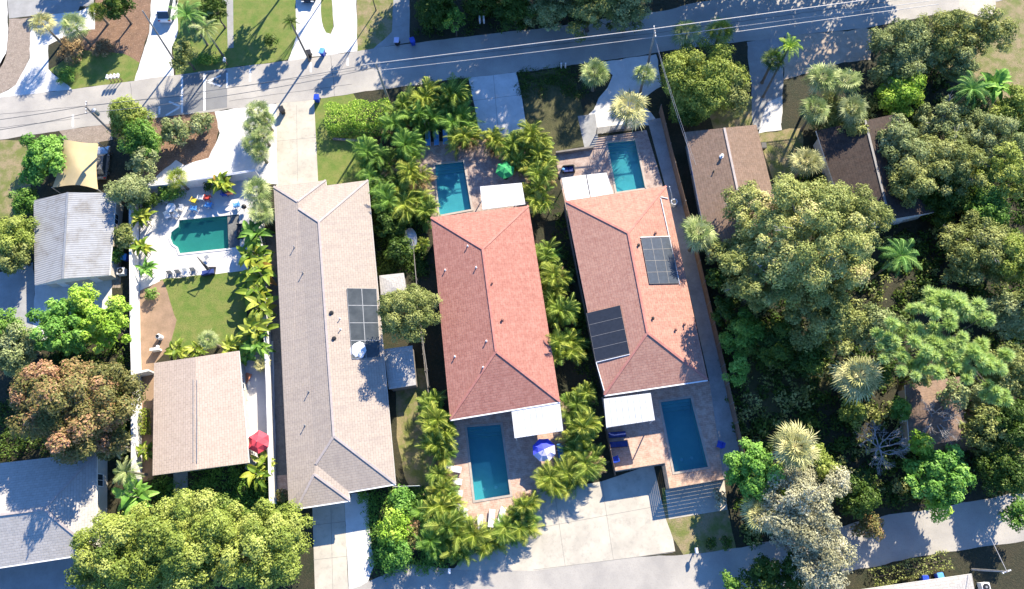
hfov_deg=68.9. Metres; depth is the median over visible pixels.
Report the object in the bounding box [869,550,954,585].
verge hedge
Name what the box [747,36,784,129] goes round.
driveway
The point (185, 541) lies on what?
yellow tree
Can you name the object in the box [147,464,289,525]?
ground cover
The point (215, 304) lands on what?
lawn
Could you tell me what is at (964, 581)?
house
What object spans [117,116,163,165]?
feathery tree
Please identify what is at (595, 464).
areca palm
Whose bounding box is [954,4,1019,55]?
wood tree
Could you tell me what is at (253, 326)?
croton shrub
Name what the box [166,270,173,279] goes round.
patio chair
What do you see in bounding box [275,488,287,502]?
red shrub
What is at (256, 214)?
fan palm
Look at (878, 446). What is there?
bare tree
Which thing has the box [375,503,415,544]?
tall bush
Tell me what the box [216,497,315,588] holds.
yellow tree
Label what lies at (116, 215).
window
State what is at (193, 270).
patio chair
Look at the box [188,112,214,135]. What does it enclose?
olive tree
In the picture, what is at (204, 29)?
feather palm
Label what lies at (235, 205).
garden chair
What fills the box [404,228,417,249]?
spa cover
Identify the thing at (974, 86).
feather palm
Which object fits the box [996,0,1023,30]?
dirt patch
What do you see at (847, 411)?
understory tree
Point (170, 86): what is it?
road
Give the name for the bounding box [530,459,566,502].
areca palm
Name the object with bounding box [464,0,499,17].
street oak
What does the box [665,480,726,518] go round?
patio
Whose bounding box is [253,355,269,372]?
spiky plant
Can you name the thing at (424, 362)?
wood fence
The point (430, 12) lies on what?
street oak
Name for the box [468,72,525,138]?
driveway
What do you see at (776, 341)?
understory tree
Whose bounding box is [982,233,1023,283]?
wood tree
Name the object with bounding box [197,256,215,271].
folded umbrella
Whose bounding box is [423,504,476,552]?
areca palm
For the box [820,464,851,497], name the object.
pale tree
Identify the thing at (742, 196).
great tree
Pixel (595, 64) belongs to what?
fan palm
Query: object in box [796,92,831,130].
fan palm
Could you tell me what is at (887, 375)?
understory tree
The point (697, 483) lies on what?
slatted fence
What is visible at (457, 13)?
street oak
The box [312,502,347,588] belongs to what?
driveway
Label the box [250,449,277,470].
broadleaf plant
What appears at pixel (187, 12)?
feather palm
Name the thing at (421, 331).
garden rail
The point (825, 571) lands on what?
pale tree
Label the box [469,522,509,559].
areca palm
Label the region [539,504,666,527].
paving joint
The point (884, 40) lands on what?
wood tree
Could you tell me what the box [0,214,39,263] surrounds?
green tree
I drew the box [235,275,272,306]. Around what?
croton shrub
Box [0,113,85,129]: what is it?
overhead wire
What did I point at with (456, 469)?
sun lounger
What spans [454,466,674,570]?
driveway
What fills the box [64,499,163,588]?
yellow tree
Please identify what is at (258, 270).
croton shrub
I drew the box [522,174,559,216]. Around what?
areca palm
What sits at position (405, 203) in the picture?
areca palm
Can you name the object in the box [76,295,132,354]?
bright tree
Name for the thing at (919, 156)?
wood tree
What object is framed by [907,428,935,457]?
leafy tree
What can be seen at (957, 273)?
wood tree
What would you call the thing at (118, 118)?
feathery tree
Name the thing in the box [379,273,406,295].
garden shed
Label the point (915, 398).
garden shed
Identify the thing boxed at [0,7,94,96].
path
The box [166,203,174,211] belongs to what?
round table
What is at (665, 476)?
slatted fence
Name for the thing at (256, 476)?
broadleaf plant
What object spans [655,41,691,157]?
overhead wire
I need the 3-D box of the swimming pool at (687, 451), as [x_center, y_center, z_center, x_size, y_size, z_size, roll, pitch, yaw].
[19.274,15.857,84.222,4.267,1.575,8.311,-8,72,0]
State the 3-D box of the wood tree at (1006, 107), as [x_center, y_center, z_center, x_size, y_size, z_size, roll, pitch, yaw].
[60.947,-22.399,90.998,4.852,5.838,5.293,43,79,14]
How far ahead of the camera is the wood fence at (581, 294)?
87.98 m
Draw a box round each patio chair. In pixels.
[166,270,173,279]
[174,269,182,277]
[181,268,188,275]
[189,267,197,275]
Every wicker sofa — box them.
[235,223,243,238]
[562,164,574,173]
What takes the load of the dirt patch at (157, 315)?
on the ground at (794, 94)
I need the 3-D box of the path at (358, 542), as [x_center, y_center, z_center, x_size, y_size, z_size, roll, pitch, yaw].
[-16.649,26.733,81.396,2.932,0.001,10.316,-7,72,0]
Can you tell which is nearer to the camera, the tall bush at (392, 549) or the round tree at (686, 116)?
the tall bush at (392, 549)
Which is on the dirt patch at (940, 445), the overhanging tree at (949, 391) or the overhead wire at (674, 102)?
the overhanging tree at (949, 391)
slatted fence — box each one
[596,122,639,133]
[613,463,664,472]
[662,464,669,489]
[668,479,725,489]
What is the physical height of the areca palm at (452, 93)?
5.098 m
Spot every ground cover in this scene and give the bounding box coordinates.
[0,315,130,463]
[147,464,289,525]
[360,483,448,581]
[371,208,434,280]
[413,0,609,36]
[417,64,588,99]
[551,213,599,406]
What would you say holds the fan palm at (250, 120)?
on the driveway at (228, 154)
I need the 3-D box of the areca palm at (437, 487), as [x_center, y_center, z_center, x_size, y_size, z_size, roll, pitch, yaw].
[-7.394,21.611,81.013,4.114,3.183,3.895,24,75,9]
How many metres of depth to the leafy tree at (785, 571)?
75.14 m
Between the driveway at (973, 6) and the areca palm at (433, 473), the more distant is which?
the driveway at (973, 6)
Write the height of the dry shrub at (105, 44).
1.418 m
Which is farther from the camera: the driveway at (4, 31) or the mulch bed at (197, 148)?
the driveway at (4, 31)
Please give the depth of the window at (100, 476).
82.93 m
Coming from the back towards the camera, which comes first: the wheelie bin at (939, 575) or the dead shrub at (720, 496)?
the dead shrub at (720, 496)
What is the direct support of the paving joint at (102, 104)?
on the road at (170, 86)
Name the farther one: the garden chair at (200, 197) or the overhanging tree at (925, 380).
the garden chair at (200, 197)
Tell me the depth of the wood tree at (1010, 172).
85.85 m
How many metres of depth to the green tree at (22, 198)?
92.78 m
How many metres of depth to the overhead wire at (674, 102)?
89.99 m
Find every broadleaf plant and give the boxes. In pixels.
[128,236,156,256]
[130,207,157,228]
[135,258,158,277]
[135,441,152,461]
[163,338,190,359]
[184,341,208,357]
[207,171,235,194]
[221,335,245,352]
[238,345,255,365]
[240,456,273,493]
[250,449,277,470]
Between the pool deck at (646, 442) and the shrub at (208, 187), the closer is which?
the pool deck at (646, 442)
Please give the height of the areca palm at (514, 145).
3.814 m
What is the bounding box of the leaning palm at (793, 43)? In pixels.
[762,33,802,97]
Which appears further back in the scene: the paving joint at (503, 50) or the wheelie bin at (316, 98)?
the paving joint at (503, 50)
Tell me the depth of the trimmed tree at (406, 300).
81.10 m
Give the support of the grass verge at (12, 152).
on the ground at (794, 94)
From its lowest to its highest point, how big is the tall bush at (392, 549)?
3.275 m
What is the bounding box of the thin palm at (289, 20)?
[282,14,310,61]
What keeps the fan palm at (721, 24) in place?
on the ground at (794, 94)
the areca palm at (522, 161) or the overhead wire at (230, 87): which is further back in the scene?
the areca palm at (522, 161)
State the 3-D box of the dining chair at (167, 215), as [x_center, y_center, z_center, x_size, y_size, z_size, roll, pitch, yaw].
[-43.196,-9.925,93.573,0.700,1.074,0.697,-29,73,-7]
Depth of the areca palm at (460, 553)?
78.67 m
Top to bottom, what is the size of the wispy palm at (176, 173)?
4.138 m
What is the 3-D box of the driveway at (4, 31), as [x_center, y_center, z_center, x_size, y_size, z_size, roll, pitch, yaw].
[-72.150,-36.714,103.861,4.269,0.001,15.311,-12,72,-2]
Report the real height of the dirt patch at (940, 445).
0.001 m
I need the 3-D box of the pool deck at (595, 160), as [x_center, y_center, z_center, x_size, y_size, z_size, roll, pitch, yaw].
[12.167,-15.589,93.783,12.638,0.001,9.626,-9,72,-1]
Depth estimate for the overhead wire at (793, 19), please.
89.56 m
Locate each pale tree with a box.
[750,464,842,558]
[788,527,858,588]
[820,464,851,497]
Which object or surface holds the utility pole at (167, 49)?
on the lawn at (255, 22)
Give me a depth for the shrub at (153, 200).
93.54 m
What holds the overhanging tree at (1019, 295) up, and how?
on the ground at (794, 94)
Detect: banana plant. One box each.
[111,468,160,516]
[977,68,1012,104]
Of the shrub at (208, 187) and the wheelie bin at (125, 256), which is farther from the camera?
the shrub at (208, 187)
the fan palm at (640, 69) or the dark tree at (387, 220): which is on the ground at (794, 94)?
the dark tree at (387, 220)
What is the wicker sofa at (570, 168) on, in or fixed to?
on the pool deck at (595, 160)
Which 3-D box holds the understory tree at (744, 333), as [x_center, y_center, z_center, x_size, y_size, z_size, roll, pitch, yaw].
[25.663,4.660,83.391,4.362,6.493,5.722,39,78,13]
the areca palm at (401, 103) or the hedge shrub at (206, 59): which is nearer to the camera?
the areca palm at (401, 103)
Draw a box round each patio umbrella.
[248,430,268,453]
[496,161,513,179]
[533,439,554,460]
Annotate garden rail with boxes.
[413,240,430,388]
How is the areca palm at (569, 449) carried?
on the ground at (794, 94)
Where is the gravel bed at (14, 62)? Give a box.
[0,17,31,93]
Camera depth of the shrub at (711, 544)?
79.23 m
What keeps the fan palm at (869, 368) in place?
on the ground at (794, 94)
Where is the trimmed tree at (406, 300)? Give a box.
[376,283,442,342]
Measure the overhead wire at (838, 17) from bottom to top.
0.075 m
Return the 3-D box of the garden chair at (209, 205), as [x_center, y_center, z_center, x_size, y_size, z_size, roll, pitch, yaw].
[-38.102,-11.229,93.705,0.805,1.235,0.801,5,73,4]
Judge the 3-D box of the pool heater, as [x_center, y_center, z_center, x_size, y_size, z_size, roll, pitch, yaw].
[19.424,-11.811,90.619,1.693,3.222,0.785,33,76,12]
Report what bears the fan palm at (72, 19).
on the mulch bed at (123, 35)
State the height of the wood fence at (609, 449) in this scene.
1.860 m
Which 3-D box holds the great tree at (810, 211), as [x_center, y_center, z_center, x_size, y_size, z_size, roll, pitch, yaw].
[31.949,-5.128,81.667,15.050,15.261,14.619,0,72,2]
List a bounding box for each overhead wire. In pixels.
[0,106,83,119]
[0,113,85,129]
[87,64,370,105]
[89,67,374,112]
[363,28,654,64]
[375,37,653,70]
[655,0,864,28]
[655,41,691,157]
[656,43,695,163]
[658,1,926,36]
[736,4,937,31]
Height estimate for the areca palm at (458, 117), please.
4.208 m
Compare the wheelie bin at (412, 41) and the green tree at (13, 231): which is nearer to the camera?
the green tree at (13, 231)
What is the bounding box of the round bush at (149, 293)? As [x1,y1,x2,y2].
[144,287,159,299]
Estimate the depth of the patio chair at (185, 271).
91.16 m
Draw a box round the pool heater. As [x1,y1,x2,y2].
[669,186,677,207]
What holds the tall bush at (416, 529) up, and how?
on the ground at (794, 94)
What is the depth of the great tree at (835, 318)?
79.53 m
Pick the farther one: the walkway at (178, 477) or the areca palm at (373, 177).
the areca palm at (373, 177)
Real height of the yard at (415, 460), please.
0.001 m
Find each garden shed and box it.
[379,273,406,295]
[384,346,417,390]
[898,376,965,445]
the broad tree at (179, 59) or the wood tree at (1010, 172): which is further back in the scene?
the broad tree at (179, 59)
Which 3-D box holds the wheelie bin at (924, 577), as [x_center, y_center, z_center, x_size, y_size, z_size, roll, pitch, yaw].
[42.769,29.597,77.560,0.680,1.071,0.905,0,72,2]
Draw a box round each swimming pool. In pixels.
[168,212,241,254]
[433,159,472,216]
[464,422,512,502]
[605,138,646,192]
[658,396,710,474]
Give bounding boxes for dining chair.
[162,211,171,219]
[172,210,179,217]
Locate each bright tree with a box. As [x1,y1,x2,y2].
[18,132,68,186]
[25,297,89,355]
[65,282,101,314]
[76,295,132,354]
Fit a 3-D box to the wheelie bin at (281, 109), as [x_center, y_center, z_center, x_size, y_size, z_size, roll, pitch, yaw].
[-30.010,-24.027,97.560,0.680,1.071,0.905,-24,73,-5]
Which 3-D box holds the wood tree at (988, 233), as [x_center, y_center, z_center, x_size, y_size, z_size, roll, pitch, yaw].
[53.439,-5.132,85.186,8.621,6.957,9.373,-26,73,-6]
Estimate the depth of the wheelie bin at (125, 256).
91.62 m
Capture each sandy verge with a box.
[59,124,112,142]
[357,0,392,50]
[783,28,872,78]
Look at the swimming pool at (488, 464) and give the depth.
84.65 m
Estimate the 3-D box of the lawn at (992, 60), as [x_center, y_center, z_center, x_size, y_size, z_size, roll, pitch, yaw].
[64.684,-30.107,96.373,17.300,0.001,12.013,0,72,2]
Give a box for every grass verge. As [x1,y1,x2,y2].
[0,140,30,217]
[321,0,332,33]
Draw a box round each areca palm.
[346,134,392,178]
[357,161,395,196]
[368,146,406,181]
[369,179,400,225]
[378,83,422,126]
[378,111,418,147]
[381,169,409,198]
[389,177,436,226]
[390,126,428,168]
[395,156,437,190]
[396,99,450,146]
[405,76,451,119]
[410,194,439,232]
[410,496,439,532]
[413,526,451,561]
[414,236,430,254]
[415,388,447,419]
[415,401,458,445]
[415,428,458,470]
[419,492,464,521]
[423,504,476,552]
[424,460,457,486]
[425,475,462,507]
[433,72,472,124]
[435,99,485,144]
[440,539,476,566]
[442,126,483,156]
[450,514,492,552]
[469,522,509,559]
[480,125,510,160]
[485,127,534,168]
[487,512,526,546]
[502,496,544,546]
[505,489,545,516]
[506,150,528,176]
[515,119,553,157]
[516,136,559,180]
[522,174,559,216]
[524,156,558,191]
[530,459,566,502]
[535,236,562,269]
[538,262,574,290]
[541,279,569,305]
[543,290,580,327]
[545,324,590,366]
[549,455,592,501]
[555,430,598,466]
[559,383,594,424]
[561,407,603,443]
[569,380,598,403]
[572,442,609,481]
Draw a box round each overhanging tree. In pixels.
[705,237,728,264]
[715,222,755,254]
[837,112,869,136]
[848,197,879,229]
[875,112,920,157]
[887,156,938,208]
[901,369,931,388]
[934,376,970,411]
[1010,283,1023,320]
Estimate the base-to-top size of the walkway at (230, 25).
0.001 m
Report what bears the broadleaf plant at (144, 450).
on the dirt patch at (157, 315)
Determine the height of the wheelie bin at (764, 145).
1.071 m
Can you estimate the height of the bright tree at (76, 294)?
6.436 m
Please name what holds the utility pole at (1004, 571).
on the ground at (794, 94)
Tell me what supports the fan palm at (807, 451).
on the ground at (794, 94)
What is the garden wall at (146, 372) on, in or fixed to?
on the dirt patch at (157, 315)
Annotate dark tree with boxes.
[72,549,106,588]
[372,207,406,243]
[382,236,415,264]
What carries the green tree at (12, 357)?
on the ground at (794, 94)
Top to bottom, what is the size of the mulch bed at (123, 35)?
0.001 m
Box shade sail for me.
[51,139,105,193]
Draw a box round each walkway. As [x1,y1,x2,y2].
[173,472,187,514]
[222,0,233,47]
[578,114,597,146]
[648,118,739,478]
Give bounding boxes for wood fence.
[416,304,429,392]
[564,204,603,397]
[604,424,615,475]
[659,104,744,453]
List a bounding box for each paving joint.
[4,93,207,113]
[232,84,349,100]
[235,68,368,86]
[331,526,332,587]
[373,35,635,64]
[535,552,672,569]
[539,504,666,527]
[555,497,565,566]
[601,481,612,554]
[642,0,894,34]
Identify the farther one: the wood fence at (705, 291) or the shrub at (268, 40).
the shrub at (268, 40)
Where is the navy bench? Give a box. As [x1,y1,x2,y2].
[201,269,214,276]
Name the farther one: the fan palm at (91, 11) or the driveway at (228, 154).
the fan palm at (91, 11)
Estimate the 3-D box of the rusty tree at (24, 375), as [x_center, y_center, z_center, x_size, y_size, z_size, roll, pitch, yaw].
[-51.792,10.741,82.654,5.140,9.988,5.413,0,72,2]
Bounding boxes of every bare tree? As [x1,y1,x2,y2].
[855,420,908,473]
[919,398,965,444]
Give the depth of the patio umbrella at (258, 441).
82.62 m
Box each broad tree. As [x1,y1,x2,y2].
[93,0,137,24]
[169,38,195,72]
[198,0,228,28]
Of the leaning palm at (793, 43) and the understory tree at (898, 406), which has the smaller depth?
the understory tree at (898, 406)
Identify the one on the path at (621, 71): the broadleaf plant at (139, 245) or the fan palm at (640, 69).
the fan palm at (640, 69)
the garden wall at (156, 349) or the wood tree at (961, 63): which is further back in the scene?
the wood tree at (961, 63)
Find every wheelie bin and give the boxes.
[120,253,128,260]
[278,105,285,114]
[306,49,311,57]
[313,94,320,102]
[318,48,326,56]
[394,37,399,45]
[409,37,414,45]
[761,142,766,150]
[918,575,928,580]
[932,572,943,578]
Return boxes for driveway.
[0,0,8,66]
[0,262,34,329]
[0,555,84,588]
[7,0,93,17]
[135,0,177,80]
[148,104,276,183]
[273,100,317,189]
[288,0,357,60]
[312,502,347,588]
[375,0,409,47]
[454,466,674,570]
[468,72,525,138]
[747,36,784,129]
[959,0,995,17]
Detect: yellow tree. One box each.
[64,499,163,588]
[131,488,244,588]
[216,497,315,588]
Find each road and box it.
[0,0,1000,139]
[353,492,1023,588]
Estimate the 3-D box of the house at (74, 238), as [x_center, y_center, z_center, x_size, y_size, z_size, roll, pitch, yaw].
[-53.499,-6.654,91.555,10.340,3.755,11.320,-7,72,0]
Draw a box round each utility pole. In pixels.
[84,101,124,143]
[142,10,173,58]
[375,64,390,102]
[646,26,655,65]
[971,568,1010,573]
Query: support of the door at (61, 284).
in the house at (74, 238)
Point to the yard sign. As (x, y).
(483, 20)
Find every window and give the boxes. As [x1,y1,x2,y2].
[98,473,103,486]
[115,213,118,225]
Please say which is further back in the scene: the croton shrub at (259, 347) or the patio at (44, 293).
the patio at (44, 293)
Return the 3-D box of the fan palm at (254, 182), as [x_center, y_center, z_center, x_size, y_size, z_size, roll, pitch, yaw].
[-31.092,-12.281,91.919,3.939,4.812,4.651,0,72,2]
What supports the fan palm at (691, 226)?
on the walkway at (723, 421)
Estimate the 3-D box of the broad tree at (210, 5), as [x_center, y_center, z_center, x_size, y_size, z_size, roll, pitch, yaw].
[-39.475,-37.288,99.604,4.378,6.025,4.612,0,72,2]
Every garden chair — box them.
[188,196,198,204]
[189,205,198,211]
[196,195,204,201]
[203,194,211,201]
[203,202,213,208]
[233,201,240,209]
[612,455,619,462]
[716,440,725,448]
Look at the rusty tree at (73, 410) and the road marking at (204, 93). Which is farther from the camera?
the road marking at (204, 93)
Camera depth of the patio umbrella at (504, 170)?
91.78 m
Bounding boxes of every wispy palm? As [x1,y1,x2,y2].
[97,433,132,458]
[112,455,147,485]
[163,165,190,190]
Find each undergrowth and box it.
[713,60,1023,550]
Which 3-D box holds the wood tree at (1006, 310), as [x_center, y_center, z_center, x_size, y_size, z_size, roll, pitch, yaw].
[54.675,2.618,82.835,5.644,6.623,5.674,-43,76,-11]
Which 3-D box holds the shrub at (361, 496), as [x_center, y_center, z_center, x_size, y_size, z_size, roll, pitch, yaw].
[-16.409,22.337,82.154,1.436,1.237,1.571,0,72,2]
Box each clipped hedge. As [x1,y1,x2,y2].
[137,408,151,434]
[324,97,391,133]
[327,123,389,137]
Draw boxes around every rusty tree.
[4,355,148,466]
[7,362,51,411]
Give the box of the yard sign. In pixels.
[479,15,484,23]
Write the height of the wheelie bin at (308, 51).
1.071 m
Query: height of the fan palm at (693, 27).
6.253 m
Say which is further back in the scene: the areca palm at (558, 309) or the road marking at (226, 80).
the road marking at (226, 80)
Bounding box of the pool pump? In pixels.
[155,334,163,347]
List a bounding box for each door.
[56,283,69,286]
[90,278,102,282]
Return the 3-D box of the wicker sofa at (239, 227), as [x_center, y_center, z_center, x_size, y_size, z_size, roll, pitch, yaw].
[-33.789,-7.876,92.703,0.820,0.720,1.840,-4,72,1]
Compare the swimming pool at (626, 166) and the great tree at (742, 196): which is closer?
the great tree at (742, 196)
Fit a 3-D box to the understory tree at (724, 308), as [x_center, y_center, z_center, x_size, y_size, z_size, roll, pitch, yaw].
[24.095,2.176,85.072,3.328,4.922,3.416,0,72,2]
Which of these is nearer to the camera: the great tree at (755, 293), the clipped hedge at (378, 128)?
the great tree at (755, 293)
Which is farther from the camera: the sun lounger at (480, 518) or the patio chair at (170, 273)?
the patio chair at (170, 273)
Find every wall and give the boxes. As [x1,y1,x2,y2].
[129,200,142,508]
[134,369,153,376]
[143,169,259,192]
[150,347,161,351]
[258,219,276,503]
[333,138,372,141]
[556,146,593,154]
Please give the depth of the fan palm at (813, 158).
88.16 m
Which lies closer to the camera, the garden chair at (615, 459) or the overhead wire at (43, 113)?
the garden chair at (615, 459)
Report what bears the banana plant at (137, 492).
on the ground at (794, 94)
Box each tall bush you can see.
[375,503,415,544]
[375,527,414,573]
[387,484,415,515]
[405,518,425,549]
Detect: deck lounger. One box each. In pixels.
[425,131,430,145]
[434,130,438,145]
[443,129,447,144]
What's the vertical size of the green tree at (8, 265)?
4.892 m
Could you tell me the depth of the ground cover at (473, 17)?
101.05 m
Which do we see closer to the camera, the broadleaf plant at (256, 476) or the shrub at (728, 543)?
the shrub at (728, 543)
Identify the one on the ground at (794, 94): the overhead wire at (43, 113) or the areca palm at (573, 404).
the areca palm at (573, 404)
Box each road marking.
[181,76,182,112]
[203,73,205,110]
[226,73,227,87]
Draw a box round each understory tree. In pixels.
[705,267,729,293]
[710,296,739,326]
[718,307,767,355]
[721,351,750,387]
[746,318,793,368]
[788,340,828,377]
[837,395,867,427]
[845,301,907,352]
[868,360,894,389]
[889,396,912,421]
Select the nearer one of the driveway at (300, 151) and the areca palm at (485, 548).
the areca palm at (485, 548)
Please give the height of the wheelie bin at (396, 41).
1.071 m
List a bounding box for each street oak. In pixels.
[414,0,459,31]
[442,6,465,36]
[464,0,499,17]
[491,0,537,32]
[521,0,580,30]
[561,0,620,42]
[605,0,651,32]
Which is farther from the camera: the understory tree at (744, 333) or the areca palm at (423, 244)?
the areca palm at (423, 244)
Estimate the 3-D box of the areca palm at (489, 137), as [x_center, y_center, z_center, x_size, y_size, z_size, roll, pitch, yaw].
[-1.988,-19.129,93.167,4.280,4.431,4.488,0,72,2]
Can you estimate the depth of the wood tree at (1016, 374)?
79.20 m
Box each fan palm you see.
[27,13,62,44]
[57,12,92,46]
[85,2,109,24]
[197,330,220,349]
[240,174,273,204]
[241,131,265,156]
[242,115,267,135]
[244,100,269,123]
[247,143,271,165]
[247,198,274,225]
[250,124,276,146]
[256,111,276,131]
[578,57,609,91]
[607,88,650,131]
[630,63,657,95]
[670,20,703,52]
[679,214,718,253]
[703,16,735,50]
[739,496,777,536]
[760,47,786,83]
[769,420,821,473]
[787,146,825,178]
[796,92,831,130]
[801,61,843,102]
[826,67,863,103]
[827,354,885,405]
[835,91,869,127]
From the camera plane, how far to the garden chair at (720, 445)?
82.50 m
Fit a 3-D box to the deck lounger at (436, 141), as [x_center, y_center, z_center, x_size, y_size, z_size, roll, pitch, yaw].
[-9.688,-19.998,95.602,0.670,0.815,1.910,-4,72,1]
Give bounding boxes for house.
[0,452,107,567]
[34,192,123,287]
[153,351,253,475]
[273,180,395,509]
[431,183,562,440]
[561,173,707,428]
[685,125,777,260]
[813,113,933,228]
[866,574,973,588]
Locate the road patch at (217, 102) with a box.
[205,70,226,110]
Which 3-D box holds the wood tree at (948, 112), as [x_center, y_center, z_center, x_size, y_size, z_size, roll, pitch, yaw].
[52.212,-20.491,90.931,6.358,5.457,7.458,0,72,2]
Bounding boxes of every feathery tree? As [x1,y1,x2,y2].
[103,172,156,210]
[106,93,156,137]
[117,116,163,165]
[124,146,160,177]
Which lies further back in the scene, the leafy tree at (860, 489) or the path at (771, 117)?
the path at (771, 117)
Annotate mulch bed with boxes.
[82,0,150,61]
[135,112,218,183]
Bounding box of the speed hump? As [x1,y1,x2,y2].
[183,73,202,112]
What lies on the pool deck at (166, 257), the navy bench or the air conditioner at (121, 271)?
the navy bench
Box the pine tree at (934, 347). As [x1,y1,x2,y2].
[869,284,1015,406]
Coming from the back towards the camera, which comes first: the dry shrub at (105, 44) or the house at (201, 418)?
the dry shrub at (105, 44)
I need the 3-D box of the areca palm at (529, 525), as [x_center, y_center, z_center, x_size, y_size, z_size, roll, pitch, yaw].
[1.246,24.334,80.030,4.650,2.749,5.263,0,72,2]
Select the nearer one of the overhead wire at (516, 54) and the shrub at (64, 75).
the overhead wire at (516, 54)
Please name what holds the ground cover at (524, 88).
on the ground at (794, 94)
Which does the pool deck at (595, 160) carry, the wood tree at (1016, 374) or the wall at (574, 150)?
the wall at (574, 150)
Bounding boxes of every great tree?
[717,241,801,312]
[720,179,770,224]
[734,172,877,309]
[782,284,880,359]
[837,183,895,246]
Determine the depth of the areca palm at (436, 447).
81.49 m
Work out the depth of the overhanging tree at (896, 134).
87.99 m
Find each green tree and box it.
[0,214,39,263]
[0,242,30,276]
[0,307,25,342]
[0,316,40,377]
[6,186,39,217]
[112,223,135,250]
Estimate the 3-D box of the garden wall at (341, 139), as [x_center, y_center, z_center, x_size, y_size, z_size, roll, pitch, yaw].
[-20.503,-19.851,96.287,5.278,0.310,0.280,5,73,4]
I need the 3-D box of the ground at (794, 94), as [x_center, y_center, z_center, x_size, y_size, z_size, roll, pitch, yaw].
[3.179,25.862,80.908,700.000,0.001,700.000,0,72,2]
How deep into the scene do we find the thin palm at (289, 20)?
93.08 m
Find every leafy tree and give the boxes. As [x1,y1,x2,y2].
[719,569,741,588]
[722,436,785,502]
[738,552,782,588]
[772,546,810,588]
[803,443,841,481]
[832,468,881,520]
[850,512,885,541]
[902,443,977,509]
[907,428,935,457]
[918,490,954,522]
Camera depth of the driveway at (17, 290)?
91.75 m
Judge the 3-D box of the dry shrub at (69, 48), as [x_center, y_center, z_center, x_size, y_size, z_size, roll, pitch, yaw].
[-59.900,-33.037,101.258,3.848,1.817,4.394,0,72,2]
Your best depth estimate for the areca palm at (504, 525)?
79.16 m
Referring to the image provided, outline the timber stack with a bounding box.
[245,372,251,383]
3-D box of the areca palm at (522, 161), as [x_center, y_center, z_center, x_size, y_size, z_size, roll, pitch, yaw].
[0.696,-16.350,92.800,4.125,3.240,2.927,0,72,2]
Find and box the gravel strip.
[265,234,286,474]
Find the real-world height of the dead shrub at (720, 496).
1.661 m
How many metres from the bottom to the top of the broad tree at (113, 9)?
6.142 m
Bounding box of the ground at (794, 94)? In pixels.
[0,0,1023,588]
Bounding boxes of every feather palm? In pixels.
[168,1,208,45]
[190,17,223,55]
[865,238,921,281]
[948,70,993,109]
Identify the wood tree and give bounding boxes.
[866,17,939,71]
[867,45,929,90]
[874,72,926,116]
[877,137,936,178]
[910,8,979,65]
[910,90,971,152]
[917,127,995,196]
[917,173,973,228]
[933,43,979,82]
[937,208,1023,286]
[939,252,978,283]
[953,183,1011,230]
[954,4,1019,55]
[958,403,1010,454]
[961,107,1023,161]
[963,381,991,413]
[968,140,1023,199]
[973,341,1023,399]
[974,447,1023,498]
[977,290,1023,342]
[981,397,1023,452]
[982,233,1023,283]
[986,83,1023,127]
[997,494,1023,532]
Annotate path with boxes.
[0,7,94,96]
[112,202,120,287]
[345,493,373,588]
[589,54,660,133]
[759,96,782,132]
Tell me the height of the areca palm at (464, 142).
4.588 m
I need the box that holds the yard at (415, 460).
[396,368,434,499]
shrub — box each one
[55,36,85,65]
[56,66,75,84]
[90,37,115,56]
[112,246,123,264]
[141,192,161,211]
[157,186,186,204]
[193,53,221,65]
[203,182,212,192]
[234,254,277,289]
[234,309,279,344]
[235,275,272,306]
[236,237,274,268]
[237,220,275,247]
[240,332,275,359]
[245,292,278,318]
[264,33,278,46]
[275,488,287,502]
[356,490,368,504]
[705,536,716,550]
[713,488,726,509]
[720,536,731,550]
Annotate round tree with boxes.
[655,36,750,123]
[668,98,709,128]
[715,74,751,118]
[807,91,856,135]
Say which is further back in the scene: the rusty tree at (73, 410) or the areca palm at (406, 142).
the areca palm at (406, 142)
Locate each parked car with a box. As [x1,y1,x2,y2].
[96,146,111,179]
[156,0,177,22]
[301,0,315,2]
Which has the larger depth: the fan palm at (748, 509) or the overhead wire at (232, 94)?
the overhead wire at (232, 94)
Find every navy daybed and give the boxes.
[608,431,625,437]
[610,441,627,447]
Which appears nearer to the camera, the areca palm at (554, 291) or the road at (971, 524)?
the road at (971, 524)
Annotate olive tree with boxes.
[156,117,191,147]
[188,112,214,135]
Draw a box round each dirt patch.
[140,280,176,481]
[908,383,975,453]
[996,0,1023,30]
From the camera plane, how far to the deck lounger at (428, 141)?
95.56 m
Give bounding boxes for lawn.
[49,51,138,88]
[160,271,246,349]
[173,0,295,74]
[314,94,372,184]
[520,69,583,154]
[661,480,735,554]
[710,96,752,128]
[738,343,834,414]
[759,128,804,182]
[948,29,1023,100]
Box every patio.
[33,280,111,339]
[242,341,275,469]
[277,475,287,491]
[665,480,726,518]
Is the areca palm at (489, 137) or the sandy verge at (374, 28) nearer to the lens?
the areca palm at (489, 137)
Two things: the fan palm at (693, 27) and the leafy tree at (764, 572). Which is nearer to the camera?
the leafy tree at (764, 572)
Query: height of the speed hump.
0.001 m
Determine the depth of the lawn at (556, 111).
96.69 m
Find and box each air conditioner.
[117,267,126,275]
[977,582,990,588]
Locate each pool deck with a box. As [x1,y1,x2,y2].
[140,176,260,289]
[415,140,532,224]
[449,401,571,531]
[555,130,662,209]
[602,381,723,487]
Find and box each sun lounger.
[446,478,461,484]
[447,466,461,472]
[477,514,482,527]
[488,509,494,527]
[497,506,505,520]
[556,444,563,461]

